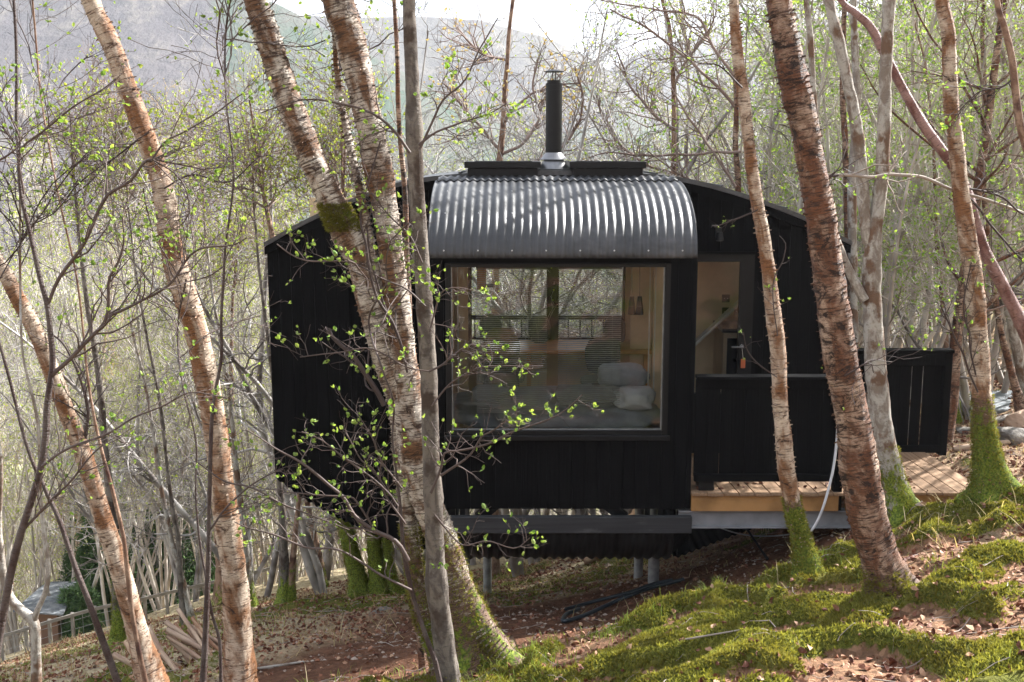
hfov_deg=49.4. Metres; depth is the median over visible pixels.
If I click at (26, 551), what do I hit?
coppiced hazel
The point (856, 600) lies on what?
moss
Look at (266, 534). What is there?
coppiced hazel
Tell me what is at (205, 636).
alder sapling
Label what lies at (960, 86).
leafy rowan
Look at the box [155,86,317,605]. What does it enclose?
alder
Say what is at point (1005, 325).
leafy rowan
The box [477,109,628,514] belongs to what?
crooked oak
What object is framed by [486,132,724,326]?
coppiced hazel
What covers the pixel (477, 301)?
coppiced hazel
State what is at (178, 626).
log
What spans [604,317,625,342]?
cushion
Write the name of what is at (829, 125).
slim birch
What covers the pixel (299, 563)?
coppiced hazel
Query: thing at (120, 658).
log
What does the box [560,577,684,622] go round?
hose
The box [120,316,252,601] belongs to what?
crooked oak
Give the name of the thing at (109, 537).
birch
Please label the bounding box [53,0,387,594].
crooked oak
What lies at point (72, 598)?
spruce
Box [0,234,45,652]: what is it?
coppiced hazel
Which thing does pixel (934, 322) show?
coppiced hazel
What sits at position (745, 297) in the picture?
door
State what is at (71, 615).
fence
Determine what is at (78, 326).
coppiced hazel
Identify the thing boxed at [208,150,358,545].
coppiced hazel
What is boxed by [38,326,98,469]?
budding birch
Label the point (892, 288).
leafy rowan
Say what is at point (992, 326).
leafy rowan
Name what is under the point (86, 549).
spruce
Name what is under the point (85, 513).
crooked oak
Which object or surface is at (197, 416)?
crooked oak
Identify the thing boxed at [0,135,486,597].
crooked oak
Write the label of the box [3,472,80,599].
coppiced hazel
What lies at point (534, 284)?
coppiced hazel
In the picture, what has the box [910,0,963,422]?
alder
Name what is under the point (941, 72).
coppiced hazel
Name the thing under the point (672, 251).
cabin
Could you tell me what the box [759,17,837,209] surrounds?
slim birch
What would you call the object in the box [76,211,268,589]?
coppiced hazel
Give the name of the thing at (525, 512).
crooked oak
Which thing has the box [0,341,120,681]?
alder sapling
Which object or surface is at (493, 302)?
crooked oak
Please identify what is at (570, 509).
wood
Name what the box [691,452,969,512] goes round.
deck
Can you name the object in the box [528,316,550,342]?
cushion
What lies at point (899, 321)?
leafy rowan
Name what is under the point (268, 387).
coppiced hazel
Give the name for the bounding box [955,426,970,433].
stone
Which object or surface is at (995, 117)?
leafy rowan
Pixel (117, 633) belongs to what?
alder
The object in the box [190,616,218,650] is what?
log
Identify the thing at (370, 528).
alder sapling
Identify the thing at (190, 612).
alder
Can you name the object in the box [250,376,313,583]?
coppiced hazel
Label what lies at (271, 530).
coppiced hazel
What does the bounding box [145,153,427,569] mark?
coppiced hazel
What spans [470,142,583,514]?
crooked oak
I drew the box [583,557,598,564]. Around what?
rock
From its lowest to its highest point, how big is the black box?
0.110 m
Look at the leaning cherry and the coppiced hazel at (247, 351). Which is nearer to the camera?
the leaning cherry
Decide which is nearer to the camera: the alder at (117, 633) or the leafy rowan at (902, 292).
the alder at (117, 633)
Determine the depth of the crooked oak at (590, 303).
22.25 m
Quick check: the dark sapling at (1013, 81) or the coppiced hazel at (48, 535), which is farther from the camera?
the coppiced hazel at (48, 535)
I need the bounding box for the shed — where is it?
[13,582,75,646]
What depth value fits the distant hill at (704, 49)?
809.49 m
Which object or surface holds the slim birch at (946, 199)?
on the ground at (862, 648)
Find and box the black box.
[696,482,713,490]
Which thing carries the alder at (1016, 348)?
on the ground at (862, 648)
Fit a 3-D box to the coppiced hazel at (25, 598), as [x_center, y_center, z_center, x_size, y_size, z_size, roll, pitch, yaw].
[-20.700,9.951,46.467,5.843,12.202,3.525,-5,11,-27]
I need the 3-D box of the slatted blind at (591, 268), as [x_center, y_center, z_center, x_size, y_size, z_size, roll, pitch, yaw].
[0.714,-0.045,10.271,0.579,1.306,0.030,0,10,0]
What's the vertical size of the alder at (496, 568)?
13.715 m
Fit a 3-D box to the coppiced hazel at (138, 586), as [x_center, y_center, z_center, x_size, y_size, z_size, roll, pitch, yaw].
[-7.285,1.475,23.510,3.471,10.706,7.250,4,11,25]
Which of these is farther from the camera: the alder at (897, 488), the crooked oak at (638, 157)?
the crooked oak at (638, 157)
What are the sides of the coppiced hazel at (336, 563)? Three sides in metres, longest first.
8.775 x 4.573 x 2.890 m
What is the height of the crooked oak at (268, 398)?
8.954 m
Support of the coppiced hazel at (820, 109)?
on the ground at (862, 648)
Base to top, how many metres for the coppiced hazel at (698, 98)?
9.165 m
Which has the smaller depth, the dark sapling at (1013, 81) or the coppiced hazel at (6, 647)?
the dark sapling at (1013, 81)
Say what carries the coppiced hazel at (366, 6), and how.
on the ground at (862, 648)
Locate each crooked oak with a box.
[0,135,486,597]
[0,203,215,588]
[0,258,162,580]
[52,265,343,585]
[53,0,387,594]
[72,26,642,582]
[117,262,276,580]
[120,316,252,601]
[203,272,523,571]
[220,111,451,576]
[223,69,620,568]
[229,0,627,579]
[317,0,875,334]
[387,0,881,514]
[424,0,681,576]
[439,96,629,514]
[441,172,589,511]
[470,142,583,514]
[472,105,691,564]
[473,135,617,514]
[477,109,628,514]
[478,0,758,311]
[485,0,758,294]
[487,106,890,339]
[498,137,712,514]
[510,183,765,314]
[515,270,612,326]
[518,154,616,334]
[524,143,699,334]
[533,95,905,344]
[603,1,927,245]
[608,0,862,323]
[642,0,1023,424]
[646,112,719,177]
[686,0,911,322]
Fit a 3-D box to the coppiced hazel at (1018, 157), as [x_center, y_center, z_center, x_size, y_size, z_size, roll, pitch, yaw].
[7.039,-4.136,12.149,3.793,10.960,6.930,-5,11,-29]
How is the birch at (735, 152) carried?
on the ground at (862, 648)
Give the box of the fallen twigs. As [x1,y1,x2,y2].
[1,386,1023,681]
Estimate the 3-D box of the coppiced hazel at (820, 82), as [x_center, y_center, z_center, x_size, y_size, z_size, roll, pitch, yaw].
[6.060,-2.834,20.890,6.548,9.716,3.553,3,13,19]
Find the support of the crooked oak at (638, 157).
on the ground at (862, 648)
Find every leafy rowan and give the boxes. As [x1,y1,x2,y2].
[657,0,960,308]
[681,0,1023,369]
[692,58,995,343]
[699,0,953,314]
[708,0,1023,347]
[708,19,939,341]
[715,0,1023,384]
[745,0,1023,418]
[774,40,991,346]
[784,0,1023,397]
[819,1,1023,342]
[825,0,999,347]
[842,202,958,347]
[846,0,1023,430]
[859,1,1022,347]
[859,4,1012,323]
[868,35,971,352]
[884,0,1023,392]
[885,106,1003,347]
[898,0,1023,218]
[901,1,1023,291]
[921,0,1023,237]
[954,41,1023,331]
[991,35,1022,332]
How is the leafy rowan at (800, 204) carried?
on the ground at (862, 648)
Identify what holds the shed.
on the ground at (862, 648)
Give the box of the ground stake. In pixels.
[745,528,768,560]
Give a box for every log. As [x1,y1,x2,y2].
[112,652,131,666]
[123,639,130,655]
[148,625,178,671]
[164,620,197,643]
[165,628,209,651]
[166,634,200,658]
[169,641,196,660]
[173,636,189,663]
[174,622,200,655]
[176,608,209,654]
[183,622,222,646]
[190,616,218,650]
[193,623,210,650]
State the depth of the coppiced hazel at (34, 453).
33.05 m
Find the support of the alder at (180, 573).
on the ground at (862, 648)
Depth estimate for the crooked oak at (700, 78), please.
17.68 m
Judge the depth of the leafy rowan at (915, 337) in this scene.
22.43 m
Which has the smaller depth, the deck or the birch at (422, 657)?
the birch at (422, 657)
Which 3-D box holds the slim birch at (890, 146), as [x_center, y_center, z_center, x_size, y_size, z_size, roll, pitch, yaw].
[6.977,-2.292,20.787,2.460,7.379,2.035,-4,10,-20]
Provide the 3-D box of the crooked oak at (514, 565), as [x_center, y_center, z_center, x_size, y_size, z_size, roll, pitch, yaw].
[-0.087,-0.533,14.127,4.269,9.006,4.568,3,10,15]
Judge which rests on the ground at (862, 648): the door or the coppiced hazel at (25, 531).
the coppiced hazel at (25, 531)
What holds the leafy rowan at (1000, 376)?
on the ground at (862, 648)
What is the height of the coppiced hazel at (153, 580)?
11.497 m
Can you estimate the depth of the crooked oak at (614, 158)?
17.23 m
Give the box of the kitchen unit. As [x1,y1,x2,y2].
[713,320,737,373]
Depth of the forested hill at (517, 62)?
670.96 m
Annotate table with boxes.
[520,340,651,385]
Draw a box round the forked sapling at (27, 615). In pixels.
[0,112,146,681]
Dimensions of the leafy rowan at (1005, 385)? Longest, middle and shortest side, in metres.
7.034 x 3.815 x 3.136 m
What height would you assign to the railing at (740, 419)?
1.277 m
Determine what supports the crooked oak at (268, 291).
on the ground at (862, 648)
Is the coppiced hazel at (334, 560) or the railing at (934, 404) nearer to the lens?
the railing at (934, 404)
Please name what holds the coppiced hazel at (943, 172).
on the ground at (862, 648)
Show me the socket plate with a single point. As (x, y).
(725, 297)
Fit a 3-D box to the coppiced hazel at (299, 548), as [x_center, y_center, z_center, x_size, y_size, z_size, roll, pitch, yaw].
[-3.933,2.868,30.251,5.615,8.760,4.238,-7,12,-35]
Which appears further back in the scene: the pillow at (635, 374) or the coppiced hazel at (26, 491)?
the coppiced hazel at (26, 491)
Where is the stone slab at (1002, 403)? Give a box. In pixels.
[959,390,1011,413]
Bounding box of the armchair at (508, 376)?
[478,328,524,387]
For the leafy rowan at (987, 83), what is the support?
on the ground at (862, 648)
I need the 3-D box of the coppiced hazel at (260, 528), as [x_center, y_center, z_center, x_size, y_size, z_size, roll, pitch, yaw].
[-3.354,-0.063,20.851,7.043,10.730,3.441,-9,13,-43]
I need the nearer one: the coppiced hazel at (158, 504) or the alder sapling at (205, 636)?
the alder sapling at (205, 636)
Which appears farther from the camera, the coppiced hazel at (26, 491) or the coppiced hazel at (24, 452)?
the coppiced hazel at (26, 491)
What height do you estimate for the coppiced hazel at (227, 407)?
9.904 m
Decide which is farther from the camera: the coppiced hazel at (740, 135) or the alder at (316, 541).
the coppiced hazel at (740, 135)
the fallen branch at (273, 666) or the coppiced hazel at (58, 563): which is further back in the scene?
the coppiced hazel at (58, 563)
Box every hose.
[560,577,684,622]
[564,578,672,610]
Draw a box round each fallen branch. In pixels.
[257,661,304,669]
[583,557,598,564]
[685,629,739,639]
[713,538,740,546]
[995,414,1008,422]
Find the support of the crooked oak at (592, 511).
on the ground at (862, 648)
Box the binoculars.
[628,296,642,314]
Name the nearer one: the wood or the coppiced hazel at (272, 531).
the coppiced hazel at (272, 531)
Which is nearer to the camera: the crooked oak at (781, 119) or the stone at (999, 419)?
the stone at (999, 419)
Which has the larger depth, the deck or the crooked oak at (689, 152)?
the crooked oak at (689, 152)
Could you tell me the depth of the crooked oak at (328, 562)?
18.10 m
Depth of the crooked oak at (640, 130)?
19.66 m
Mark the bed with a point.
(637, 407)
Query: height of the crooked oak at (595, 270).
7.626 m
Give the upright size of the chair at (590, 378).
1.120 m
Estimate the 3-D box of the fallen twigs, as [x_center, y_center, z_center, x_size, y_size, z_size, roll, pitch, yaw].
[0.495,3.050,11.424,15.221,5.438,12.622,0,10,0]
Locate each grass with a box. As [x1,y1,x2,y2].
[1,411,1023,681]
[11,479,1023,681]
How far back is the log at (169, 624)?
9.81 m
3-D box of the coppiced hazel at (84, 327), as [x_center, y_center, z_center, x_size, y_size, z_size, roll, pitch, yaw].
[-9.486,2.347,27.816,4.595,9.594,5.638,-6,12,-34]
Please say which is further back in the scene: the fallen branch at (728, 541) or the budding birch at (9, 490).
the budding birch at (9, 490)
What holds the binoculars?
hanging from the cabin
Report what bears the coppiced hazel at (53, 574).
on the ground at (862, 648)
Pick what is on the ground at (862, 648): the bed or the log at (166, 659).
the log at (166, 659)
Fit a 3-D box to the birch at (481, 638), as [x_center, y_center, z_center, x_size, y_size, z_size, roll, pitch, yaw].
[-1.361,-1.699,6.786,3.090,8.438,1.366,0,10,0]
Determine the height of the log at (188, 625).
0.313 m
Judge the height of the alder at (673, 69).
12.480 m
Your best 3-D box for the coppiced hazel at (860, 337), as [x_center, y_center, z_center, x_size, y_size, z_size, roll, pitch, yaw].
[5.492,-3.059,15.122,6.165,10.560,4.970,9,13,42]
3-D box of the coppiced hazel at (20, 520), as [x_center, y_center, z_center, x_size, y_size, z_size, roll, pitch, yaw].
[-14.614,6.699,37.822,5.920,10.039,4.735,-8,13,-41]
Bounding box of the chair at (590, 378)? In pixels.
[580,338,620,385]
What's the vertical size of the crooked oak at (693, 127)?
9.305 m
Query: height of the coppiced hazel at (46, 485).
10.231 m
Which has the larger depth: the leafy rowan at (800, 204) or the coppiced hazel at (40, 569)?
the coppiced hazel at (40, 569)
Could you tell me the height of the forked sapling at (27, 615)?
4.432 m
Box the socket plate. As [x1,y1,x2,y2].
[722,294,729,301]
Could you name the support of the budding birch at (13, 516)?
on the ground at (862, 648)
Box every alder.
[7,32,151,645]
[11,55,196,623]
[54,43,185,626]
[136,73,277,607]
[146,183,263,561]
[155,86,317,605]
[164,57,368,596]
[185,185,276,606]
[204,180,329,587]
[235,101,400,602]
[248,70,407,594]
[261,0,603,681]
[281,32,406,595]
[420,0,602,573]
[562,0,730,175]
[804,0,1023,528]
[847,0,860,347]
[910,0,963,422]
[993,1,1023,394]
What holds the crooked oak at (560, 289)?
on the ground at (862, 648)
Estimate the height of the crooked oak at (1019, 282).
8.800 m
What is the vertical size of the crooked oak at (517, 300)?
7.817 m
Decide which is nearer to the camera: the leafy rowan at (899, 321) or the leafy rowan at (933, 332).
the leafy rowan at (933, 332)
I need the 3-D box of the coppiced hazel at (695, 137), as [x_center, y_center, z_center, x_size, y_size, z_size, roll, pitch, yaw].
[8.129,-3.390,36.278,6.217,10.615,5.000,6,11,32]
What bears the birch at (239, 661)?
on the ground at (862, 648)
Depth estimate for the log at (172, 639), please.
9.75 m
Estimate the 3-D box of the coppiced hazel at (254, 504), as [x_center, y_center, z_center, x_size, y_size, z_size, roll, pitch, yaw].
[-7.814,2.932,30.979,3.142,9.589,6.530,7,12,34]
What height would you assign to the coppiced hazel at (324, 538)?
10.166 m
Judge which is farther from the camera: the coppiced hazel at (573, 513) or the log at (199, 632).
the coppiced hazel at (573, 513)
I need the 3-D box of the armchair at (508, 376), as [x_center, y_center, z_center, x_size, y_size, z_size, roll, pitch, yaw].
[-0.119,0.491,12.373,0.520,1.226,0.602,0,10,0]
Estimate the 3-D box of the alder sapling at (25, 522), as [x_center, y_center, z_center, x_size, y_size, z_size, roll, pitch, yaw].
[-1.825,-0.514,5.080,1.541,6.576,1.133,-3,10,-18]
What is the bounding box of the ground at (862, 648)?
[0,306,1023,681]
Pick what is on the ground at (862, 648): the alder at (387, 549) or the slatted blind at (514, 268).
the alder at (387, 549)
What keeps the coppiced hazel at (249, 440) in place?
on the ground at (862, 648)
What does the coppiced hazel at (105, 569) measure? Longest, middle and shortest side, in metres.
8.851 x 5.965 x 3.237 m
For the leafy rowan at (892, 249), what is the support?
on the ground at (862, 648)
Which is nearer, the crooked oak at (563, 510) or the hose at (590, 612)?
the hose at (590, 612)
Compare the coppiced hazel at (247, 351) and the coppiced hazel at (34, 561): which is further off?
the coppiced hazel at (34, 561)
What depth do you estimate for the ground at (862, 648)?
8.92 m
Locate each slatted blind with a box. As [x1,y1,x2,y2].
[476,267,546,408]
[558,267,621,404]
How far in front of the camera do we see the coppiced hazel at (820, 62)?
26.19 m
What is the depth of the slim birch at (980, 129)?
25.22 m
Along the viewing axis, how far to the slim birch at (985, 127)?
12.38 m
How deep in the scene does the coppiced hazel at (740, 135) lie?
25.93 m
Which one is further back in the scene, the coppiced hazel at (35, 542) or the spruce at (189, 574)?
the coppiced hazel at (35, 542)
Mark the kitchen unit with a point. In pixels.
(725, 341)
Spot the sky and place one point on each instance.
(561, 15)
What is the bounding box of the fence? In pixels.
[1,559,298,661]
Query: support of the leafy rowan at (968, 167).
on the ground at (862, 648)
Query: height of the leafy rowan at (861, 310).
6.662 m
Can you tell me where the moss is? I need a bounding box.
[0,388,1023,681]
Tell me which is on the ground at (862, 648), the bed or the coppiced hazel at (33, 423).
the coppiced hazel at (33, 423)
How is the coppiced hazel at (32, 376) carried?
on the ground at (862, 648)
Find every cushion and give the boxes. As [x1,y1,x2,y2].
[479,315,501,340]
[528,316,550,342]
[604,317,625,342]
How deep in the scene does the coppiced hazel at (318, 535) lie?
32.36 m
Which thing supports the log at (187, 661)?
on the ground at (862, 648)
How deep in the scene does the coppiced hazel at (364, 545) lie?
29.08 m
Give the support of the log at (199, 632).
on the ground at (862, 648)
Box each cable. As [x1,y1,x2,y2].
[720,528,789,536]
[810,429,837,531]
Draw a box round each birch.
[0,250,169,681]
[0,312,34,645]
[0,409,41,616]
[4,78,187,580]
[24,0,294,681]
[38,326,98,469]
[228,278,272,583]
[244,0,524,680]
[392,0,428,671]
[565,0,745,191]
[661,0,826,586]
[751,54,841,209]
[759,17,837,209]
[760,56,871,246]
[765,0,934,599]
[827,0,1023,443]
[829,27,930,341]
[840,0,848,281]
[904,5,991,341]
[905,0,1023,507]
[928,0,1020,335]
[980,0,1023,411]
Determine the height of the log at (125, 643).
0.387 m
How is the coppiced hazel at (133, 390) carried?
on the ground at (862, 648)
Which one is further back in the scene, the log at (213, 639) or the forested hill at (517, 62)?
the forested hill at (517, 62)
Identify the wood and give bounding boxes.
[4,159,1023,649]
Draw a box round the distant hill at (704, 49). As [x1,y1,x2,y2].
[608,2,1023,303]
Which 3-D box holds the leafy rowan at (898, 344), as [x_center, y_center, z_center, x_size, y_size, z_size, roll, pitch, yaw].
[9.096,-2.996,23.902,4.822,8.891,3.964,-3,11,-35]
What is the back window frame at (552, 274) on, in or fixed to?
in the cabin
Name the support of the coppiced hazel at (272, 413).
on the ground at (862, 648)
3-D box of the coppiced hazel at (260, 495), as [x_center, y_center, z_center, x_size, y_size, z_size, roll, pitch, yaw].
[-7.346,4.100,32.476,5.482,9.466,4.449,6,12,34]
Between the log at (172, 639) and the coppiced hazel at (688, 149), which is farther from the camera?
the coppiced hazel at (688, 149)
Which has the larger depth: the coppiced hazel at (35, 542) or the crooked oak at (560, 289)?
the coppiced hazel at (35, 542)
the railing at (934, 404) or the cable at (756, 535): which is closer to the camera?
the cable at (756, 535)
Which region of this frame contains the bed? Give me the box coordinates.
[453,383,659,427]
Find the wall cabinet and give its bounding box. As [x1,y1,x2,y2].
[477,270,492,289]
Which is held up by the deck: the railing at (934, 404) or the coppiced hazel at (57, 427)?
the railing at (934, 404)
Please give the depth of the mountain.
470.92 m
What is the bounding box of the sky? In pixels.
[268,0,1020,69]
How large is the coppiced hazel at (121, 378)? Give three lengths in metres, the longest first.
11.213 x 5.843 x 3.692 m
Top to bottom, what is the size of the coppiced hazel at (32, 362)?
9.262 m
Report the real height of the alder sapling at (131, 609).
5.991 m
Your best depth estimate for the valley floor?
214.70 m
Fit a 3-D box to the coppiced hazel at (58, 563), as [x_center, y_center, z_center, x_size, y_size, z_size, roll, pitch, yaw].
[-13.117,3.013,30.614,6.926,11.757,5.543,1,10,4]
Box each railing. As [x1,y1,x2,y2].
[693,374,841,509]
[857,348,954,454]
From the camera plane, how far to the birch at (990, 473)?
8.92 m
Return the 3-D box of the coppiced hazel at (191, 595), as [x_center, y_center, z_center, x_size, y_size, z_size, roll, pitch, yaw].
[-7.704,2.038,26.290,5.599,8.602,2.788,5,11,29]
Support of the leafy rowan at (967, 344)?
on the ground at (862, 648)
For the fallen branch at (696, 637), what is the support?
on the ground at (862, 648)
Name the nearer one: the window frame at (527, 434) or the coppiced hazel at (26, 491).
the window frame at (527, 434)
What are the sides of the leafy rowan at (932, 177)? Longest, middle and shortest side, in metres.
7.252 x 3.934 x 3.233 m
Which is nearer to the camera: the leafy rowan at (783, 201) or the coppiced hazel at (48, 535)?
the leafy rowan at (783, 201)
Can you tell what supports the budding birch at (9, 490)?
on the ground at (862, 648)
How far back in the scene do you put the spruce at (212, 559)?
28.30 m
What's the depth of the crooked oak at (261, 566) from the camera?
20.48 m
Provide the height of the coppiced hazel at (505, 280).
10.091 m
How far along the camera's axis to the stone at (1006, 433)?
12.21 m
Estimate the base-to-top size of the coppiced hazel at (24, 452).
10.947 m
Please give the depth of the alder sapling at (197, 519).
6.77 m
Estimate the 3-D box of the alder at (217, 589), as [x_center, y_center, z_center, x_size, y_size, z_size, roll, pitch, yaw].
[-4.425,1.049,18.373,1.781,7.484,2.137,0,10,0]
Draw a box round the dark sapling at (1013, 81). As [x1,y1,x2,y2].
[923,0,1023,153]
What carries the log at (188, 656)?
on the ground at (862, 648)
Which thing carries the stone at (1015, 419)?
on the ground at (862, 648)
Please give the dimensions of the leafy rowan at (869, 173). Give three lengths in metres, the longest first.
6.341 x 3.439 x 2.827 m
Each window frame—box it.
[444,263,670,440]
[468,267,625,347]
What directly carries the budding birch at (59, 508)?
on the ground at (862, 648)
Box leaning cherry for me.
[837,0,1023,344]
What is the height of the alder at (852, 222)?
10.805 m
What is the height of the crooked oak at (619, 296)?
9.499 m
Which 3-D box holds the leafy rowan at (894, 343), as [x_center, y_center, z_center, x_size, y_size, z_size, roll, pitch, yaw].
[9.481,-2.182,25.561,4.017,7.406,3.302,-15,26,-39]
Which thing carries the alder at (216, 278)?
on the ground at (862, 648)
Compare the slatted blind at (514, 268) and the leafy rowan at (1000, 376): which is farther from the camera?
the leafy rowan at (1000, 376)
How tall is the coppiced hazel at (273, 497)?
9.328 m
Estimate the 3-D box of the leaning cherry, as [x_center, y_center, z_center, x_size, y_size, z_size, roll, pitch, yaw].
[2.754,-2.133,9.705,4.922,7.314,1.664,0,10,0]
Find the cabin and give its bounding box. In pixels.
[264,69,851,592]
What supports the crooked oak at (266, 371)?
on the ground at (862, 648)
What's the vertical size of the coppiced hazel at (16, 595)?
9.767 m
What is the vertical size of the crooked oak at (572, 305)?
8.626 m
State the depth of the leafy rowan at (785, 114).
20.54 m
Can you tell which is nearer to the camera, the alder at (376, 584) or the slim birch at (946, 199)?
the alder at (376, 584)
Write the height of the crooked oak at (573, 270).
8.317 m
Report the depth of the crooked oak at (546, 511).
23.48 m
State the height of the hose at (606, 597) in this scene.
0.184 m
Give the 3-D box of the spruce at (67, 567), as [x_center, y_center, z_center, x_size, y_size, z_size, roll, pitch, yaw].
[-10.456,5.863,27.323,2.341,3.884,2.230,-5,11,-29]
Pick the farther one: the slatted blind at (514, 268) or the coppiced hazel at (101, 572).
the coppiced hazel at (101, 572)
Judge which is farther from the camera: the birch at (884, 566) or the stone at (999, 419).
the stone at (999, 419)
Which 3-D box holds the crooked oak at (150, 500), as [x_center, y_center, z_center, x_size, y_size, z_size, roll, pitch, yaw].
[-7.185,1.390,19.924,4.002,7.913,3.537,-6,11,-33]
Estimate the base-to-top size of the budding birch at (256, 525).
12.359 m
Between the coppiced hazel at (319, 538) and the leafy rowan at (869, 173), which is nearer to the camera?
the leafy rowan at (869, 173)
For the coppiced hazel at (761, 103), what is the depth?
23.39 m
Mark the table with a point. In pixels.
(552, 346)
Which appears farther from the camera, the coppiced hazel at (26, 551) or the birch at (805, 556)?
the coppiced hazel at (26, 551)
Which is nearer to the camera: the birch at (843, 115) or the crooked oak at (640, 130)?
the birch at (843, 115)
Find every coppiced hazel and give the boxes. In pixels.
[0,51,330,611]
[0,57,283,626]
[0,58,216,609]
[0,124,115,598]
[0,136,272,595]
[0,155,105,653]
[0,206,214,531]
[0,212,160,589]
[0,226,202,574]
[0,227,270,603]
[0,228,42,565]
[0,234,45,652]
[0,240,125,571]
[0,251,169,641]
[0,257,216,581]
[0,318,170,562]
[0,322,73,650]
[0,386,132,627]
[0,411,144,620]
[0,424,75,515]
[1,376,50,654]
[2,389,80,576]
[2,470,59,625]
[2,487,9,653]
[3,418,60,632]
[3,465,39,649]
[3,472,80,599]
[4,162,261,603]
[4,358,181,583]
[4,374,53,599]
[4,454,61,588]
[4,478,55,649]
[12,364,113,581]
[14,248,216,591]
[25,263,256,510]
[25,384,190,558]
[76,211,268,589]
[77,281,266,546]
[79,279,263,555]
[80,167,310,583]
[86,216,290,594]
[92,341,194,512]
[97,113,267,497]
[97,259,268,602]
[136,319,272,525]
[138,187,364,572]
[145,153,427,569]
[148,31,464,585]
[156,277,275,583]
[158,191,367,571]
[188,318,297,558]
[193,264,278,570]
[207,339,275,550]
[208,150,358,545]
[211,220,367,563]
[214,264,337,539]
[222,182,366,569]
[228,317,324,576]
[238,409,323,575]
[239,300,342,567]
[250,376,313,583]
[252,310,325,576]
[258,331,338,568]
[289,506,324,562]
[312,272,490,568]
[361,0,584,514]
[392,160,569,340]
[472,148,621,343]
[472,272,499,339]
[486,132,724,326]
[514,278,611,328]
[561,56,729,514]
[614,0,797,204]
[642,113,743,182]
[654,98,828,185]
[666,0,905,204]
[671,0,1001,347]
[701,46,777,197]
[705,0,1023,343]
[730,12,966,339]
[741,3,940,169]
[758,1,1015,347]
[836,0,1023,390]
[867,0,1020,347]
[869,0,1023,346]
[926,0,1023,198]
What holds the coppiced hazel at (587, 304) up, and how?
on the ground at (862, 648)
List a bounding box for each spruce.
[55,508,83,581]
[56,576,105,639]
[68,468,157,625]
[132,443,215,613]
[153,489,215,593]
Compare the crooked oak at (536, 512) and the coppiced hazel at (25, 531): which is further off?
the coppiced hazel at (25, 531)
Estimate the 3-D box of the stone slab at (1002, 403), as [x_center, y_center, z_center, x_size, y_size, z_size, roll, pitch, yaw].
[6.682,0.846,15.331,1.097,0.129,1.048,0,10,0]
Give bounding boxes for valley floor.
[4,459,276,502]
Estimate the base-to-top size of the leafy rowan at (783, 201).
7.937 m
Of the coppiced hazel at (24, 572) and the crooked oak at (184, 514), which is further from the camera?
the coppiced hazel at (24, 572)
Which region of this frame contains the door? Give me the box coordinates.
[692,254,754,452]
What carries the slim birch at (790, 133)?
on the ground at (862, 648)
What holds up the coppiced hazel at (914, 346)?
on the ground at (862, 648)
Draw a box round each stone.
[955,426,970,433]
[996,427,1023,444]
[1004,409,1023,427]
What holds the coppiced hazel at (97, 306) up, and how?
on the ground at (862, 648)
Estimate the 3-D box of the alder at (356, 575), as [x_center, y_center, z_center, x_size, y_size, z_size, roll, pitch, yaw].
[-2.972,0.109,13.683,2.136,7.014,1.866,8,12,38]
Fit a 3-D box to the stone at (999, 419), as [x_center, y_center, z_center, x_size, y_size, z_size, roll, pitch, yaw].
[6.095,0.995,13.964,0.428,0.134,0.091,-5,11,-30]
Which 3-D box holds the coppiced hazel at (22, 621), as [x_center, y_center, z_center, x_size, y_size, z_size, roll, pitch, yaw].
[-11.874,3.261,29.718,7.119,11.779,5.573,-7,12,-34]
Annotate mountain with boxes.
[0,0,621,458]
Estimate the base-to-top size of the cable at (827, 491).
1.492 m
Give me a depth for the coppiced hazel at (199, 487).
20.60 m
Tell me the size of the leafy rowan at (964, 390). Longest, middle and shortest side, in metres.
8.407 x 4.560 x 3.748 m
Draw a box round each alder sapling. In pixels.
[0,0,148,681]
[0,0,288,658]
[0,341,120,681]
[81,164,305,681]
[127,0,378,681]
[220,199,442,681]
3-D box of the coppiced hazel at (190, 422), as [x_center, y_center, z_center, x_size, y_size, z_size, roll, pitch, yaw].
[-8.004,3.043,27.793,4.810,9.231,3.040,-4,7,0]
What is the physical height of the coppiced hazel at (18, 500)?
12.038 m
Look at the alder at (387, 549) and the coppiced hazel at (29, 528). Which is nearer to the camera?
the alder at (387, 549)
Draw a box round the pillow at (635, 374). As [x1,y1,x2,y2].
[597,363,649,386]
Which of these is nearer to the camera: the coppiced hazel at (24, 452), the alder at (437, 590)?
the alder at (437, 590)
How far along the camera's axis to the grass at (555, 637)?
7.81 m
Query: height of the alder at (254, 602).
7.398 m
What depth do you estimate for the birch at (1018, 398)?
13.75 m
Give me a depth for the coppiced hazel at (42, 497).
38.22 m
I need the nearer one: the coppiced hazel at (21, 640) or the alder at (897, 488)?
the alder at (897, 488)
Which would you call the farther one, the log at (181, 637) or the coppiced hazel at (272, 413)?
the coppiced hazel at (272, 413)
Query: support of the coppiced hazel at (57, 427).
on the ground at (862, 648)
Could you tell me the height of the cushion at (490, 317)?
0.321 m

